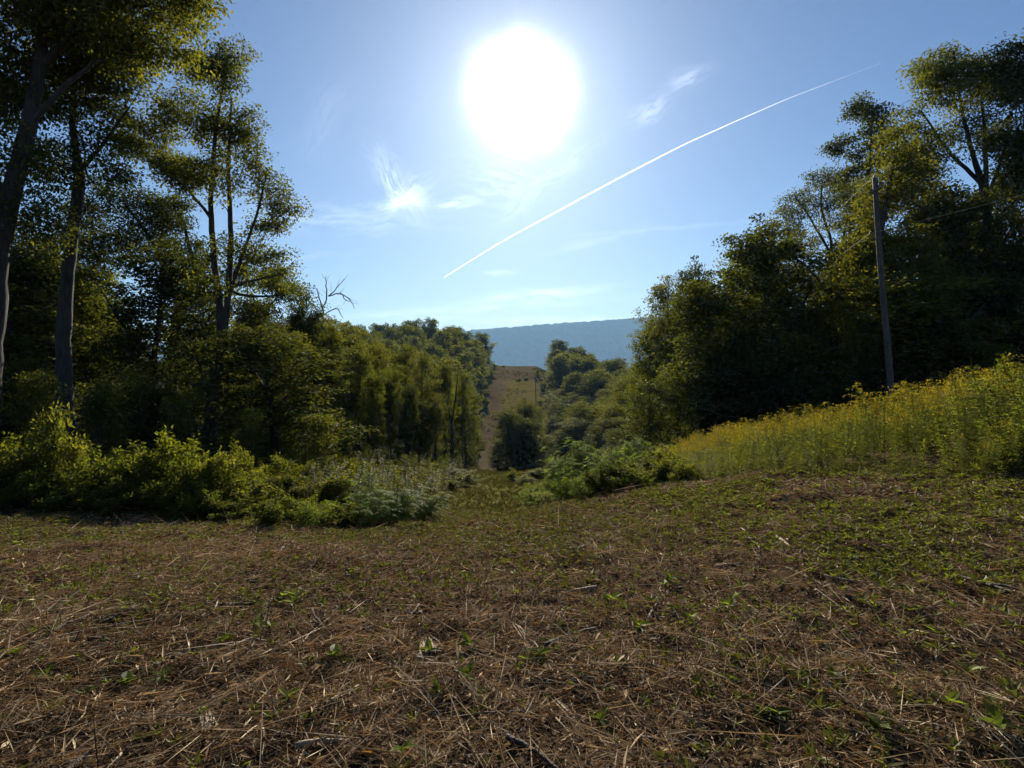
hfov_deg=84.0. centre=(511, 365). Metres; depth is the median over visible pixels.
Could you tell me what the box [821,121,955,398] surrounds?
vine covered tree
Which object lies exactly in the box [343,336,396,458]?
broadleaf tree
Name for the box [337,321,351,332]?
hillside tree
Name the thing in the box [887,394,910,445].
goldenrod
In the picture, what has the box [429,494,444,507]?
shrub
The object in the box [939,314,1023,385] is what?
sapling
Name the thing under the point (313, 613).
stick
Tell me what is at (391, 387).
slender tree
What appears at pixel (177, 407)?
sapling
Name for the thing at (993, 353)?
sapling
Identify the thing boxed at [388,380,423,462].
slender tree
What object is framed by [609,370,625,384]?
hillside tree
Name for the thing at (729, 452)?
goldenrod
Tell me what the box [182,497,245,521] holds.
shrub
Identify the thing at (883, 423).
goldenrod
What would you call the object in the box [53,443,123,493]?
shrub
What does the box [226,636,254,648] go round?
stick
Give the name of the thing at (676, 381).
sapling
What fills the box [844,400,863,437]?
goldenrod
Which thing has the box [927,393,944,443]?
goldenrod
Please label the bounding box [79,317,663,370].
mountain
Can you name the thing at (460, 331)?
hillside tree
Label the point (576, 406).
slope tree
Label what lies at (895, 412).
goldenrod
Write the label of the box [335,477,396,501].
shrub
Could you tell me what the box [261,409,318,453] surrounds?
sapling
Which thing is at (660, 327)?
broadleaf tree
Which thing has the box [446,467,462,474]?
shrub
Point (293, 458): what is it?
shrub
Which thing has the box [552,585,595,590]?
stick
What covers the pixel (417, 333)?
hillside tree
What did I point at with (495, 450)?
shrub
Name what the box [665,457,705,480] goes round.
shrub
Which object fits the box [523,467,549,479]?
shrub
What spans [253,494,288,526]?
shrub
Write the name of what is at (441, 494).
shrub
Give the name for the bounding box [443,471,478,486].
shrub
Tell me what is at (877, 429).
goldenrod
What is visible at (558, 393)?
slope tree
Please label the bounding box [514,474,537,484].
shrub
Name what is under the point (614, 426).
slope tree
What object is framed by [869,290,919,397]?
sapling
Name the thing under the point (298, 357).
slender tree
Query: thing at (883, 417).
goldenrod
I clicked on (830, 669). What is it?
seedling
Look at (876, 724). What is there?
seedling
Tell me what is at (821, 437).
goldenrod
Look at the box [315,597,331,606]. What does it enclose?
seedling
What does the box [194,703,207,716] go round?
seedling
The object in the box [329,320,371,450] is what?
broadleaf tree
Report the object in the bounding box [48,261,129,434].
woodland tree
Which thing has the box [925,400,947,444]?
goldenrod
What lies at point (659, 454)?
shrub
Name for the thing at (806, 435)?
goldenrod
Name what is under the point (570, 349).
hillside tree
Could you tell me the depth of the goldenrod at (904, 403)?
13.69 m
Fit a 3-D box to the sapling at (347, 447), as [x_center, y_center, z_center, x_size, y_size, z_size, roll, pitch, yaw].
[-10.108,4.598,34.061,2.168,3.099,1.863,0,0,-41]
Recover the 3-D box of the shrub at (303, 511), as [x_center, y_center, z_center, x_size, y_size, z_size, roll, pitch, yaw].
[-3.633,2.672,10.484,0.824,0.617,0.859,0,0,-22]
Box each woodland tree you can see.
[0,241,96,450]
[11,211,129,401]
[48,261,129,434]
[74,239,236,453]
[74,296,141,422]
[144,284,242,441]
[162,323,232,433]
[169,318,378,467]
[222,339,254,432]
[249,312,367,428]
[327,346,350,451]
[350,370,385,455]
[362,408,403,456]
[403,401,447,462]
[431,419,477,465]
[651,284,732,415]
[660,270,780,443]
[696,212,850,424]
[712,256,834,384]
[796,247,851,350]
[807,219,900,368]
[818,211,964,364]
[826,268,1023,392]
[895,173,1023,368]
[959,162,1023,317]
[988,175,1023,242]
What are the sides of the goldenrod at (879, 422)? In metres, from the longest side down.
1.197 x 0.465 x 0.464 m
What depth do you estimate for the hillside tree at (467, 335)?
226.50 m
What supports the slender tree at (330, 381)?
on the ground at (510, 380)
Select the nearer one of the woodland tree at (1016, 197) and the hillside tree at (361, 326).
the woodland tree at (1016, 197)
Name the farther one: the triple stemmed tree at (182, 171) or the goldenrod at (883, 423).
the triple stemmed tree at (182, 171)
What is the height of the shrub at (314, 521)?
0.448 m
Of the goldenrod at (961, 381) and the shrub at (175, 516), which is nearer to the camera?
the shrub at (175, 516)
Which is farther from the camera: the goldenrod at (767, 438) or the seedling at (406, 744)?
the goldenrod at (767, 438)
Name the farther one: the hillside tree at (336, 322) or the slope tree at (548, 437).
the hillside tree at (336, 322)
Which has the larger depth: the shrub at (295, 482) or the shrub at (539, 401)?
the shrub at (539, 401)
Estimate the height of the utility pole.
11.362 m
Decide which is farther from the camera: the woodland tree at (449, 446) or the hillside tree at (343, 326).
the hillside tree at (343, 326)
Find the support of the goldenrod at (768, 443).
on the ground at (510, 380)
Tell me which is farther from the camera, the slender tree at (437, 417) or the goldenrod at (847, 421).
the slender tree at (437, 417)
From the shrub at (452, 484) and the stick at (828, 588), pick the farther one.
the shrub at (452, 484)
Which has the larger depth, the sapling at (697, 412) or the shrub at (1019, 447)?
the sapling at (697, 412)
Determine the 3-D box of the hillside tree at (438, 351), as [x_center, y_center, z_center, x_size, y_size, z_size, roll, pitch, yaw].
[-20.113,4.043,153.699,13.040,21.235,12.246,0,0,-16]
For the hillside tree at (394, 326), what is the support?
on the ground at (510, 380)
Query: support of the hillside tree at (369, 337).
on the ground at (510, 380)
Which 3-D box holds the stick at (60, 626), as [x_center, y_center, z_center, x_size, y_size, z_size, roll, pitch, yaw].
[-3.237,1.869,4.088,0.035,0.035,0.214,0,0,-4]
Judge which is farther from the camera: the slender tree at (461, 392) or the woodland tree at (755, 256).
the slender tree at (461, 392)
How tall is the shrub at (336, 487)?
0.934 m
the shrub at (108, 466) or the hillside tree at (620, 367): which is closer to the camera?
the shrub at (108, 466)
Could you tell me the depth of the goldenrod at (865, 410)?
13.90 m
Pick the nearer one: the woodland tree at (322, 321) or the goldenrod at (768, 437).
the goldenrod at (768, 437)
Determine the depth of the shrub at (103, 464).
15.92 m
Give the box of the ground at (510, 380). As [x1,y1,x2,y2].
[0,362,1023,767]
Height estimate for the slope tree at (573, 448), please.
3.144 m
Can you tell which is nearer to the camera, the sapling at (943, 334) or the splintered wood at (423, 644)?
the splintered wood at (423, 644)
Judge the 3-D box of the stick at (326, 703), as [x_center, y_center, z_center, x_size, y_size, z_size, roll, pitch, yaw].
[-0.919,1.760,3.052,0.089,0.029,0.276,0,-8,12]
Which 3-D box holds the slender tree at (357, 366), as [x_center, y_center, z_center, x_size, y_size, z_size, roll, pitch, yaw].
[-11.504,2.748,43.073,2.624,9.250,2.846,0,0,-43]
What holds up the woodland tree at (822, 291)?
on the ground at (510, 380)
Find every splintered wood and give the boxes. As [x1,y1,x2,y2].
[199,711,219,733]
[416,637,436,660]
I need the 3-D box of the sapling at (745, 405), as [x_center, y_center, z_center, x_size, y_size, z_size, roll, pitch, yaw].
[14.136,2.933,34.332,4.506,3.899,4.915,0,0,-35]
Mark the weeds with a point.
(746, 498)
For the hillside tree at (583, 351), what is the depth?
228.53 m
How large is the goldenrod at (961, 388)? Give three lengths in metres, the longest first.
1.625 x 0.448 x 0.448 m
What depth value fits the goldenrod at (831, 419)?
13.85 m
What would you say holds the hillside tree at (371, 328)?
on the ground at (510, 380)
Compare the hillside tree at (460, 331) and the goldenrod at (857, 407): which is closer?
the goldenrod at (857, 407)
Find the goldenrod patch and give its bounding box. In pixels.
[644,358,1023,482]
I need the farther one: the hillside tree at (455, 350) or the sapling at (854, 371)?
the hillside tree at (455, 350)
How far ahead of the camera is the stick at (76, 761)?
2.48 m
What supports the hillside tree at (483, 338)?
on the ground at (510, 380)
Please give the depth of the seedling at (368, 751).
2.55 m
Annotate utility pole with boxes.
[869,175,896,425]
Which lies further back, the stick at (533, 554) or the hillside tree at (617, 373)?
the hillside tree at (617, 373)
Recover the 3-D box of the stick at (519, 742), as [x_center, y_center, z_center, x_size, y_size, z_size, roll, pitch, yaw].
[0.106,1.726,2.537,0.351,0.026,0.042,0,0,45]
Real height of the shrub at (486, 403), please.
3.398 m
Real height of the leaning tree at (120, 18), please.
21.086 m
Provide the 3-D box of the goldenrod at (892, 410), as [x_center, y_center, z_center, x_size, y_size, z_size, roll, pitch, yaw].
[8.708,1.241,13.210,0.541,1.517,0.506,15,1,-8]
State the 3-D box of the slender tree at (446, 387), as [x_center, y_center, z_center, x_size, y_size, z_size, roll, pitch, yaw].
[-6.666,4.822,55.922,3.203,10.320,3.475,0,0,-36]
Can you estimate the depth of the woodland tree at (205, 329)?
42.15 m
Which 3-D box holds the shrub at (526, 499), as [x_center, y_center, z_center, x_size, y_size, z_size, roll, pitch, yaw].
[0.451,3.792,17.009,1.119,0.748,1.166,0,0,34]
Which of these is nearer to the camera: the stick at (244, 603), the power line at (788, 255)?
the stick at (244, 603)
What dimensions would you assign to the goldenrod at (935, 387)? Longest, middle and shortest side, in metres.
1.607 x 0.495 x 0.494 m
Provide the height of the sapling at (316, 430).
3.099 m
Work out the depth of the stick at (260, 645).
3.86 m
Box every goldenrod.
[711,433,727,470]
[725,438,734,473]
[735,433,751,470]
[740,419,749,459]
[745,423,762,469]
[754,421,779,463]
[757,423,773,464]
[760,422,777,465]
[763,428,773,464]
[764,431,782,464]
[798,419,815,457]
[798,420,812,459]
[801,423,813,457]
[802,418,820,458]
[809,418,820,458]
[811,414,829,456]
[816,423,831,459]
[816,427,838,460]
[819,402,840,452]
[820,415,839,453]
[823,443,838,469]
[828,418,846,456]
[835,411,848,454]
[836,403,856,456]
[836,407,856,454]
[841,415,859,456]
[842,381,885,446]
[844,399,859,454]
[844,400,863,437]
[846,404,861,446]
[853,395,877,447]
[855,392,874,448]
[855,396,888,448]
[865,416,889,453]
[867,405,882,450]
[872,401,888,449]
[872,415,903,454]
[874,397,894,449]
[875,400,890,448]
[877,386,905,450]
[883,389,902,446]
[885,381,914,448]
[885,393,905,445]
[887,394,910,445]
[887,427,902,464]
[889,405,904,448]
[891,411,911,450]
[892,410,916,451]
[893,397,913,447]
[894,383,916,444]
[896,387,926,443]
[899,388,925,443]
[900,392,924,443]
[901,415,919,452]
[902,382,919,445]
[905,406,926,444]
[906,418,915,454]
[908,395,934,456]
[909,394,932,444]
[912,386,935,441]
[914,386,938,439]
[915,387,940,440]
[919,411,946,440]
[920,390,940,441]
[921,399,934,442]
[924,378,946,420]
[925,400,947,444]
[927,388,944,440]
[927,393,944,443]
[928,398,950,449]
[928,405,944,451]
[930,387,940,439]
[931,406,944,446]
[936,393,957,437]
[938,401,965,452]
[941,384,957,438]
[941,405,964,446]
[942,378,959,432]
[944,381,969,441]
[946,387,967,439]
[948,384,970,438]
[949,372,975,434]
[950,369,980,426]
[950,392,972,438]
[951,433,973,469]
[952,376,973,424]
[952,391,969,438]
[953,403,968,442]
[963,382,992,441]
[973,368,1014,427]
[979,443,991,470]
[983,435,1003,471]
[985,372,1005,422]
[990,378,1010,436]
[991,418,1020,468]
[997,352,1023,421]
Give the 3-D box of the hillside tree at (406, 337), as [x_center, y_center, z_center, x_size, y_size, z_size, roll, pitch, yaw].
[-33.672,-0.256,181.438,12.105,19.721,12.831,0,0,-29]
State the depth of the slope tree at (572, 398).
134.37 m
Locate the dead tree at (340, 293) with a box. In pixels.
[314,275,356,412]
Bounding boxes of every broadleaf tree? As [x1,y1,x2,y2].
[3,250,75,401]
[6,252,135,409]
[222,287,288,439]
[282,291,338,454]
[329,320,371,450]
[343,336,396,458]
[381,342,429,456]
[398,399,443,464]
[423,354,460,461]
[447,381,488,468]
[622,316,669,444]
[629,274,684,445]
[664,255,726,425]
[712,256,782,352]
[793,292,849,387]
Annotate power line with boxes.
[538,235,867,404]
[554,176,873,401]
[873,194,1023,232]
[877,117,1021,174]
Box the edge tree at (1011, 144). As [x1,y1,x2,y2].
[961,28,1023,304]
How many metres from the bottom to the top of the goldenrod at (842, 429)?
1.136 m
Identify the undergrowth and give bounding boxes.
[43,413,847,504]
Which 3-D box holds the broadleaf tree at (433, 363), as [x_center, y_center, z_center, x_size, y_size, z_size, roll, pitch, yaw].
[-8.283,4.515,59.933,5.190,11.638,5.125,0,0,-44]
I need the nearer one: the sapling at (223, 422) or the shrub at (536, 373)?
the sapling at (223, 422)
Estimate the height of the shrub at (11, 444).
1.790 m
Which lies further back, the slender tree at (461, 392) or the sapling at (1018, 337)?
the slender tree at (461, 392)
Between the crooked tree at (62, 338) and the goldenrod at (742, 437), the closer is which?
the goldenrod at (742, 437)
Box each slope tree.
[539,388,577,417]
[541,434,557,456]
[542,417,563,448]
[545,392,593,434]
[547,433,574,463]
[550,417,591,450]
[559,398,593,439]
[559,407,591,434]
[564,442,584,457]
[570,373,613,415]
[579,400,610,447]
[582,417,620,452]
[583,429,601,456]
[587,401,626,448]
[593,386,618,404]
[595,375,633,441]
[595,391,643,435]
[602,428,624,454]
[604,416,640,447]
[614,366,637,404]
[621,374,653,440]
[621,400,664,438]
[642,420,664,443]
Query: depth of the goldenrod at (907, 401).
12.26 m
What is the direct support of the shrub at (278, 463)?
on the ground at (510, 380)
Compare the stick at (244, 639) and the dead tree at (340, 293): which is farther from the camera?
the dead tree at (340, 293)
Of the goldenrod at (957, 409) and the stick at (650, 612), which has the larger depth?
the goldenrod at (957, 409)
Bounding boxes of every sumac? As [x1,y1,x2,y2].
[341,473,398,511]
[342,491,373,524]
[342,499,417,524]
[357,487,431,522]
[405,490,454,521]
[537,458,573,493]
[539,445,594,491]
[544,458,595,491]
[559,437,608,486]
[578,445,621,473]
[581,455,627,490]
[595,446,648,472]
[607,434,653,464]
[628,442,678,470]
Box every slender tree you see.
[255,316,286,407]
[279,330,316,419]
[312,320,349,455]
[341,341,378,460]
[352,367,391,461]
[368,362,408,456]
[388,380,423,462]
[403,350,443,459]
[422,392,450,463]
[428,364,461,465]
[450,368,477,465]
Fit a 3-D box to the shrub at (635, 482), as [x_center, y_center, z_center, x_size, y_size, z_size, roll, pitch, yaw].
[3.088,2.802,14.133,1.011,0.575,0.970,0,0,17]
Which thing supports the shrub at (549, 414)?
on the ground at (510, 380)
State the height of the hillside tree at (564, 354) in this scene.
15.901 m
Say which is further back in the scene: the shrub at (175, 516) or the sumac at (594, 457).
the sumac at (594, 457)
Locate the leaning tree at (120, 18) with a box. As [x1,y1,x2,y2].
[0,0,234,426]
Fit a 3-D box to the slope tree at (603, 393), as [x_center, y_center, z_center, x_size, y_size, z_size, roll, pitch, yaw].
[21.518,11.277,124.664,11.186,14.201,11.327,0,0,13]
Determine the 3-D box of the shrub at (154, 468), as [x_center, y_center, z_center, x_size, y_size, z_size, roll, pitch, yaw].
[-7.710,2.274,12.704,1.917,1.969,1.294,0,0,-13]
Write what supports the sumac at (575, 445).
on the ground at (510, 380)
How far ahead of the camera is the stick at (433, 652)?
3.61 m
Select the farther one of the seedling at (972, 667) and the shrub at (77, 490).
the shrub at (77, 490)
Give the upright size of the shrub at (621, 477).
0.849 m
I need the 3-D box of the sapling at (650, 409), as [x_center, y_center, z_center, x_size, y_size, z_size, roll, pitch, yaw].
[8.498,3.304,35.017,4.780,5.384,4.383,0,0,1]
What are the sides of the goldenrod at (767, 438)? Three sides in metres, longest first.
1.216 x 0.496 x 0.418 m
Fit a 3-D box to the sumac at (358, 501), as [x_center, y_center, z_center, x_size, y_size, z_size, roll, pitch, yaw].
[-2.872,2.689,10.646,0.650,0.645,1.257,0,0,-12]
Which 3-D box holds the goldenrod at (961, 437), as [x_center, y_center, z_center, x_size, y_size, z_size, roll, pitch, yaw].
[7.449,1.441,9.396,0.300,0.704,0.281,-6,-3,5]
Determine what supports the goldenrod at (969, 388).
on the ground at (510, 380)
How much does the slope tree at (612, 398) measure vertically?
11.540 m
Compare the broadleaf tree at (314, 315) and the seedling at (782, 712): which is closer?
the seedling at (782, 712)
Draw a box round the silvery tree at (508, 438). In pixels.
[499,418,523,471]
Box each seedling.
[0,644,25,655]
[32,663,55,680]
[73,685,98,695]
[114,670,140,684]
[150,663,177,683]
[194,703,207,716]
[212,632,231,643]
[248,612,266,629]
[263,709,284,721]
[265,620,280,627]
[274,589,290,601]
[274,686,303,708]
[281,593,301,607]
[283,589,297,596]
[298,709,319,719]
[299,723,317,739]
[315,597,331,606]
[325,644,347,661]
[355,608,370,617]
[359,744,379,757]
[390,738,418,755]
[418,638,440,651]
[428,678,448,691]
[453,661,477,683]
[457,630,481,651]
[519,653,534,661]
[523,646,552,660]
[589,705,609,725]
[603,592,622,600]
[617,597,632,607]
[631,617,653,632]
[662,570,676,580]
[682,611,698,621]
[718,594,740,609]
[726,612,743,620]
[747,616,762,624]
[752,706,766,720]
[756,704,778,716]
[765,706,792,719]
[795,678,814,689]
[825,662,845,678]
[861,712,891,731]
[882,562,899,572]
[925,625,949,636]
[930,691,965,705]
[942,598,964,606]
[955,659,989,681]
[965,714,986,725]
[975,700,1023,729]
[982,707,1011,722]
[996,649,1014,665]
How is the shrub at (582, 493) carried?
on the ground at (510, 380)
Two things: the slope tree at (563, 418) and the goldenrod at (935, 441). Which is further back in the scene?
the slope tree at (563, 418)
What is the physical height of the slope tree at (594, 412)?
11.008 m
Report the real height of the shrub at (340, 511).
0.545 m
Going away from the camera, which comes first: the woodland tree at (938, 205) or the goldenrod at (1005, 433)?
the goldenrod at (1005, 433)
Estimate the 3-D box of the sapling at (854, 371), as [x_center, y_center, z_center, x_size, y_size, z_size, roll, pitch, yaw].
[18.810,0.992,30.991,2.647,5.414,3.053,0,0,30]
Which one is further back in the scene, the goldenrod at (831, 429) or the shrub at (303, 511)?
the goldenrod at (831, 429)
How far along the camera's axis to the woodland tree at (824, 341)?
41.19 m
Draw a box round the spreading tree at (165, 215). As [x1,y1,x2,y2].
[54,172,321,390]
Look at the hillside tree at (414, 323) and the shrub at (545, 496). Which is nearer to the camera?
the shrub at (545, 496)
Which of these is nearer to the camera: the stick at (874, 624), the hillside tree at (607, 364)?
the stick at (874, 624)
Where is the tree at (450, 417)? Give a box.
[423,356,471,464]
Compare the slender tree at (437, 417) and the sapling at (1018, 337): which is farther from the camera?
the slender tree at (437, 417)
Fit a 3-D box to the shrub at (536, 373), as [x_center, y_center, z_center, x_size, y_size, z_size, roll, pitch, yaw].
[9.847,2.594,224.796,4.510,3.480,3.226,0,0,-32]
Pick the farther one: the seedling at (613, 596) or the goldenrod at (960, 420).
the goldenrod at (960, 420)
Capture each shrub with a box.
[0,397,76,491]
[0,427,66,502]
[0,431,49,503]
[8,461,68,510]
[27,488,82,513]
[36,430,90,495]
[37,474,103,511]
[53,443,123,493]
[86,445,143,494]
[86,457,116,475]
[89,473,142,513]
[94,439,170,503]
[112,425,209,496]
[133,473,194,517]
[141,497,211,522]
[142,433,221,514]
[174,478,235,520]
[182,446,252,501]
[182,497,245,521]
[206,458,276,500]
[209,476,285,512]
[218,495,264,519]
[219,438,270,475]
[230,447,265,483]
[248,504,295,522]
[249,470,310,502]
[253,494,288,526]
[255,452,301,481]
[267,474,325,502]
[270,444,321,469]
[275,494,310,520]
[290,507,332,530]
[291,472,375,505]
[292,494,332,524]
[295,460,324,481]
[297,455,330,478]
[317,499,371,527]
[318,499,339,519]
[322,455,337,475]
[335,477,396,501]
[341,461,362,476]
[343,456,371,470]
[391,454,426,466]
[400,467,427,473]
[420,463,451,472]
[429,492,454,504]
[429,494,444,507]
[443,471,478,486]
[444,480,466,490]
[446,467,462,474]
[454,468,471,473]
[480,444,513,470]
[481,397,490,407]
[482,379,491,389]
[488,368,495,375]
[502,467,522,480]
[512,483,548,504]
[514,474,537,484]
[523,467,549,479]
[527,477,562,497]
[528,489,563,505]
[533,369,541,376]
[535,397,543,405]
[539,380,547,389]
[544,410,555,418]
[547,476,579,499]
[567,475,612,497]
[577,463,631,494]
[607,458,640,490]
[614,468,653,490]
[625,451,656,481]
[636,457,678,482]
[642,446,692,481]
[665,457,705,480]
[963,421,1023,448]
[964,352,1023,431]
[965,441,1003,463]
[968,446,1023,476]
[985,442,1023,467]
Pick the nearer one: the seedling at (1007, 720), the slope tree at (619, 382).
the seedling at (1007, 720)
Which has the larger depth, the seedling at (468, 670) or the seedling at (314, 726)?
the seedling at (468, 670)
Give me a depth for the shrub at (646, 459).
15.00 m
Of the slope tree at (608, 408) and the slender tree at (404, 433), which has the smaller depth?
the slender tree at (404, 433)
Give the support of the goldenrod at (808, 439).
on the ground at (510, 380)
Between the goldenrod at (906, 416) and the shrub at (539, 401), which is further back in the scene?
the shrub at (539, 401)
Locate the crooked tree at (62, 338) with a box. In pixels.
[0,1,164,452]
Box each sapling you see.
[0,367,73,451]
[1,356,53,450]
[68,381,138,459]
[82,402,152,458]
[83,367,166,455]
[121,386,208,462]
[135,389,210,452]
[149,390,208,461]
[197,398,241,448]
[216,409,250,449]
[222,406,274,468]
[237,401,267,446]
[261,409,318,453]
[268,414,303,456]
[280,412,350,469]
[327,417,362,463]
[611,376,688,451]
[637,364,707,450]
[644,385,683,447]
[679,368,736,439]
[692,355,755,442]
[708,383,787,429]
[732,371,817,421]
[755,340,824,420]
[775,329,837,415]
[796,363,854,432]
[806,381,850,412]
[810,365,858,413]
[818,348,882,407]
[832,335,886,414]
[839,336,920,414]
[866,353,942,401]
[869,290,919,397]
[898,341,951,395]
[903,311,990,411]
[922,316,989,392]
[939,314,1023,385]
[954,341,1020,381]
[997,286,1023,371]
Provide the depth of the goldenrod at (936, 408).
14.61 m
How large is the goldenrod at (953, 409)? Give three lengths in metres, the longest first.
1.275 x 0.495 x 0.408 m
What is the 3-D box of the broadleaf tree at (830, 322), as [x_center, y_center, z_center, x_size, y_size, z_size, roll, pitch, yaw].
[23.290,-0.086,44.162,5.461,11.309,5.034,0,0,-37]
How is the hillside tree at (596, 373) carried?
on the ground at (510, 380)
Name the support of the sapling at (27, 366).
on the ground at (510, 380)
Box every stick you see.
[28,618,153,643]
[51,619,72,633]
[53,624,179,663]
[66,741,104,767]
[87,636,111,641]
[95,605,135,623]
[108,752,122,767]
[203,600,254,605]
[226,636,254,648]
[240,640,283,647]
[251,638,287,648]
[261,727,264,761]
[269,618,341,652]
[296,737,350,748]
[311,607,331,630]
[323,684,359,706]
[408,609,443,614]
[416,656,451,665]
[422,650,483,657]
[444,710,520,718]
[499,615,544,633]
[505,733,558,767]
[510,550,561,558]
[522,632,561,667]
[541,670,571,683]
[542,627,596,647]
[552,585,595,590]
[555,717,581,759]
[568,645,602,651]
[636,734,701,747]
[647,602,659,620]
[655,586,682,592]
[711,736,731,763]
[714,562,741,567]
[785,567,840,596]
[785,677,831,687]
[807,583,840,607]
[824,574,869,582]
[841,608,917,648]
[928,565,1023,595]
[976,724,1023,742]
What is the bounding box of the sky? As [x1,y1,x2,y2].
[0,0,1023,341]
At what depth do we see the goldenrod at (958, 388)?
11.66 m
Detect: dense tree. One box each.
[487,407,533,472]
[501,398,541,470]
[502,416,549,471]
[530,429,553,468]
[531,405,550,462]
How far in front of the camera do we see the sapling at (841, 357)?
32.14 m
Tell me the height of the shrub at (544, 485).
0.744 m
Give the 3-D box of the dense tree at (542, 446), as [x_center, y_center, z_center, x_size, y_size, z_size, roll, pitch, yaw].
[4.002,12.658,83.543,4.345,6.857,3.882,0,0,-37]
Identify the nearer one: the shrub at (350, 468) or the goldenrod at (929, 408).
the goldenrod at (929, 408)
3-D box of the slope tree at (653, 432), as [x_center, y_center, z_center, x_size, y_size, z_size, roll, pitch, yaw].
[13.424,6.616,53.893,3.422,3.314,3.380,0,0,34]
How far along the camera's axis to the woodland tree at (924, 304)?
28.89 m
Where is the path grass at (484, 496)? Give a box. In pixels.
[348,466,670,513]
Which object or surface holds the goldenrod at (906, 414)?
on the ground at (510, 380)
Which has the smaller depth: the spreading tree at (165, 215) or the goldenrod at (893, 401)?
the goldenrod at (893, 401)
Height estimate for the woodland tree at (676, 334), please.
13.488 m
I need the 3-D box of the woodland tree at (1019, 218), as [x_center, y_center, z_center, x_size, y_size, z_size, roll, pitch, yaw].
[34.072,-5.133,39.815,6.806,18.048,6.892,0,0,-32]
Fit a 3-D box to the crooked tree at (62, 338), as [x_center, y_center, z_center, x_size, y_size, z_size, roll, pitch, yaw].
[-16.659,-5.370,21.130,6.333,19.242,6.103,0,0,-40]
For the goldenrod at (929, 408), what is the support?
on the ground at (510, 380)
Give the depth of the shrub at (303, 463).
21.79 m
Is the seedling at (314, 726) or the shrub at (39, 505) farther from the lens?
the shrub at (39, 505)
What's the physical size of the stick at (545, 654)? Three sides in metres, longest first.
0.688 x 0.135 x 0.023 m
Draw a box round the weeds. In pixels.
[0,462,1023,767]
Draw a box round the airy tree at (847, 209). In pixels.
[749,163,887,349]
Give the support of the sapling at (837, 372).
on the ground at (510, 380)
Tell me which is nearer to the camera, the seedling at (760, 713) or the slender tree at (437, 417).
the seedling at (760, 713)
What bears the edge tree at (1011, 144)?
on the ground at (510, 380)
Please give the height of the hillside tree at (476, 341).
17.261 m
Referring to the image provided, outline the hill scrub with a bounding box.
[479,366,545,457]
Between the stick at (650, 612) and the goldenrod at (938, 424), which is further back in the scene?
the goldenrod at (938, 424)
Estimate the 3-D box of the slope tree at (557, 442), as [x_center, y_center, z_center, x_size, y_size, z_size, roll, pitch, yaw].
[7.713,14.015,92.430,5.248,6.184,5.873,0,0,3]
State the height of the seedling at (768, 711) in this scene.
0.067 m
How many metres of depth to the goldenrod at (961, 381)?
14.88 m
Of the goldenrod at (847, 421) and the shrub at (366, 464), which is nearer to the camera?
the goldenrod at (847, 421)
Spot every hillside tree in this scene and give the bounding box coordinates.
[319,318,340,333]
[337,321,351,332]
[347,324,367,336]
[352,326,366,335]
[363,331,380,343]
[368,323,385,334]
[368,328,382,339]
[369,345,390,369]
[372,322,390,338]
[380,327,403,341]
[383,338,399,364]
[390,323,403,333]
[395,334,417,353]
[397,323,421,335]
[397,327,420,341]
[401,317,424,331]
[405,336,427,354]
[409,327,429,349]
[418,352,436,374]
[419,326,438,343]
[423,317,442,337]
[423,343,449,364]
[427,328,452,354]
[441,342,462,355]
[443,326,463,345]
[443,356,463,377]
[445,343,476,390]
[451,352,483,414]
[452,325,472,343]
[459,331,473,341]
[459,340,482,352]
[461,346,489,394]
[466,339,490,378]
[467,383,484,437]
[473,332,498,371]
[540,355,575,400]
[543,352,574,385]
[544,348,561,375]
[547,339,568,369]
[553,371,589,419]
[555,356,585,395]
[566,345,585,354]
[569,348,587,362]
[571,351,585,357]
[572,357,595,380]
[579,369,621,418]
[581,354,602,378]
[581,367,605,379]
[596,358,630,378]
[605,364,630,373]
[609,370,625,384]
[610,357,629,368]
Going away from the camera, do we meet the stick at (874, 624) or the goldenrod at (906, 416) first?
the stick at (874, 624)
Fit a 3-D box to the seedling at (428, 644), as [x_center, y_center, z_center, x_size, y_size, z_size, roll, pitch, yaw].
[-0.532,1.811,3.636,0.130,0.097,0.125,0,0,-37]
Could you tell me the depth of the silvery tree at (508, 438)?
76.54 m
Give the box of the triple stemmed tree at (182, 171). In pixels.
[96,32,313,458]
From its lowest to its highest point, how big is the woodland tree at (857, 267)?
12.663 m
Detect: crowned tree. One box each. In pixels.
[815,90,908,256]
[874,38,1023,323]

